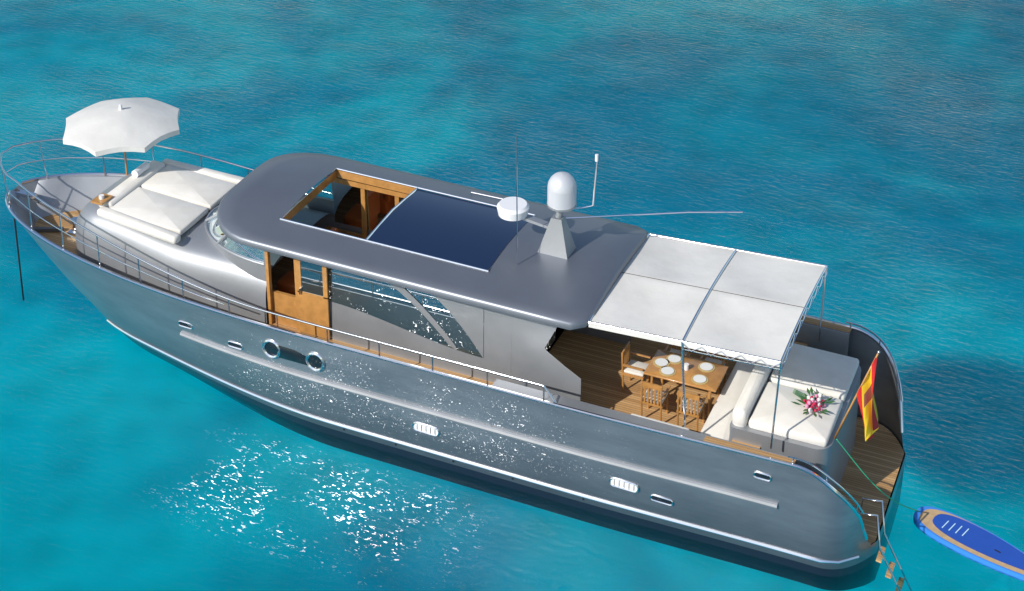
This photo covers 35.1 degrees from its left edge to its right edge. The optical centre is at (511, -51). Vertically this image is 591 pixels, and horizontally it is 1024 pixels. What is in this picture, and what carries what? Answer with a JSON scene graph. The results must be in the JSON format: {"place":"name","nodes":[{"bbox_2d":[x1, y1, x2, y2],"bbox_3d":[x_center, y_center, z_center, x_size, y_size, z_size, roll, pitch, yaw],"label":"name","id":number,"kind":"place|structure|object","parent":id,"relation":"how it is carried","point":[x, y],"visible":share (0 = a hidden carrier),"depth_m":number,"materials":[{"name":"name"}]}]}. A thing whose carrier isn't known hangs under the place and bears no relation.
{"place":"outdoors","nodes":[
{"label":"outdoors","id":0,"kind":"place"},
{"bbox_2d":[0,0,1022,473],"bbox_3d":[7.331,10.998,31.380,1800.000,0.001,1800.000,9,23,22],"label":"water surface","id":1,"kind":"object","parent":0,"point":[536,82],"visible":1,"depth_m":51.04,"materials":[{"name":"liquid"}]},
{"bbox_2d":[9,180,905,590],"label":"hull","id":2,"kind":"object","parent":1,"relation":"on","point":[811,516],"visible":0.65,"depth_m":31.70,"materials":[{"name":"silver metal"}]},
{"bbox_2d":[13,189,771,505],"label":"fittings","id":3,"kind":"object","parent":2,"relation":"attached to","point":[314,361],"visible":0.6,"depth_m":33.06,"materials":[{"name":"silver metal"}]},
{"bbox_2d":[10,175,851,463],"bbox_3d":[-2.761,7.607,34.833,19.150,1.160,4.899,9,23,22],"label":"bulwark","id":4,"kind":"object","parent":2,"relation":"on","point":[67,194],"visible":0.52,"depth_m":33.32,"materials":[{"name":"silver metal"}]},
{"bbox_2d":[0,138,911,590],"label":"rails","id":5,"kind":"object","parent":4,"relation":"on","point":[890,568],"visible":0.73,"depth_m":33.02,"materials":[{"name":"silver metal"}]},
{"bbox_2d":[5,173,903,563],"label":"hull rails","id":6,"kind":"object","parent":2,"relation":"attached to","point":[529,439],"visible":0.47,"depth_m":31.86,"materials":[{"name":"silver metal"}]},
{"bbox_2d":[35,210,903,543],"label":"decks","id":7,"kind":"object","parent":2,"relation":"attached to","point":[593,364],"visible":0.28,"depth_m":32.94,"materials":[{"name":"brown wood"}]},
{"bbox_2d":[75,159,334,323],"bbox_3d":[-7.201,6.173,36.374,5.750,1.874,3.100,9,23,22],"label":"yacht foredeck","id":8,"kind":"object","parent":7,"relation":"on","point":[154,212],"visible":0.82,"depth_m":35.52,"materials":[{"name":"silver metal"}]},
{"bbox_2d":[63,97,179,174],"bbox_3d":[-8.981,4.439,37.426,2.595,1.920,2.595,-4,21,-10],"label":"umbrella","id":9,"kind":"object","parent":8,"relation":"on","point":[125,125],"visible":0.96,"depth_m":36.77,"materials":[{"name":"white fabric"}]},
{"bbox_2d":[205,182,630,400],"bbox_3d":[-2.379,6.987,34.383,9.390,2.640,3.065,9,23,22],"label":"deckhouse","id":10,"kind":"object","parent":7,"relation":"on","point":[457,331],"visible":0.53,"depth_m":33.01,"materials":[{"name":"silver metal"}]},
{"bbox_2d":[272,175,408,327],"bbox_3d":[-2.862,6.826,34.581,7.430,2.400,2.811,9,23,22],"label":"cabin interior","id":11,"kind":"object","parent":10,"relation":"attached to","point":[284,298],"visible":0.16,"depth_m":34.88,"materials":[{"name":"brown wood"}]},
{"bbox_2d":[217,153,647,329],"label":"roof","id":12,"kind":"structure","parent":10,"relation":"on","point":[438,244],"depth_m":32.92,"materials":[{"name":"silver metal"}]},
{"bbox_2d":[497,134,742,264],"bbox_3d":[2.061,4.813,31.721,4.884,2.900,1.115,4,21,9],"label":"radar mast","id":13,"kind":"object","parent":12,"relation":"on","point":[557,241],"visible":1,"depth_m":32.18,"materials":[{"name":"white metal"}]},
{"bbox_2d":[621,341,728,431],"bbox_3d":[3.226,8.618,32.518,2.057,0.931,1.960,9,23,22],"label":"dining set","id":14,"kind":"object","parent":7,"relation":"on","point":[708,374],"visible":0.89,"depth_m":32.21,"materials":[{"name":"brown wood"}]},
{"bbox_2d":[588,233,827,448],"bbox_3d":[3.857,7.834,31.803,3.770,2.910,3.944,9,23,22],"label":"awning","id":15,"kind":"object","parent":7,"relation":"on","point":[728,301],"visible":1,"depth_m":31.07,"materials":[{"name":"fabric"}]},
{"bbox_2d":[631,317,860,489],"bbox_3d":[4.711,9.129,31.897,3.725,2.140,4.740,9,23,22],"label":"aft settee","id":16,"kind":"object","parent":7,"relation":"on","point":[742,412],"visible":0.51,"depth_m":30.90,"materials":[{"name":"white fabric"}]},
{"bbox_2d":[791,387,834,416],"bbox_3d":[5.670,8.565,30.610,0.846,0.193,0.932,9,23,22],"label":"flower bouquet","id":17,"kind":"object","parent":16,"relation":"on","point":[810,403],"visible":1,"depth_m":30.60,"materials":[{"name":"pink plant"}]},
{"bbox_2d":[834,351,879,441],"bbox_3d":[6.409,8.158,29.561,0.842,2.154,0.372,-2,21,-6],"label":"flag","id":18,"kind":"object","parent":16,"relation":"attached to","point":[864,395],"visible":1,"depth_m":29.59,"materials":[{"name":"fabric"},{"name":"wood"}]},
{"bbox_2d":[836,439,919,511],"bbox_3d":[6.957,9.984,30.676,2.008,2.216,0.022,-7,22,-18],"label":"tether rope","id":19,"kind":"object","parent":2,"relation":"attached to","point":[871,481],"visible":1,"depth_m":30.64,"materials":[{"name":"green"}]},
{"bbox_2d":[913,506,1023,581],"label":"paddle board","id":20,"kind":"object","parent":1,"relation":"on","point":[968,539],"visible":1,"depth_m":30.61,"materials":[{"name":"blue plastic"},{"name":"tan foam"}]},
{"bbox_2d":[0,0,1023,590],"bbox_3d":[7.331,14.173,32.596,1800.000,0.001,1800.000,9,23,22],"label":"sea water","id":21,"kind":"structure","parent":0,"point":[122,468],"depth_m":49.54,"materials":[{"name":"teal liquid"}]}
]}

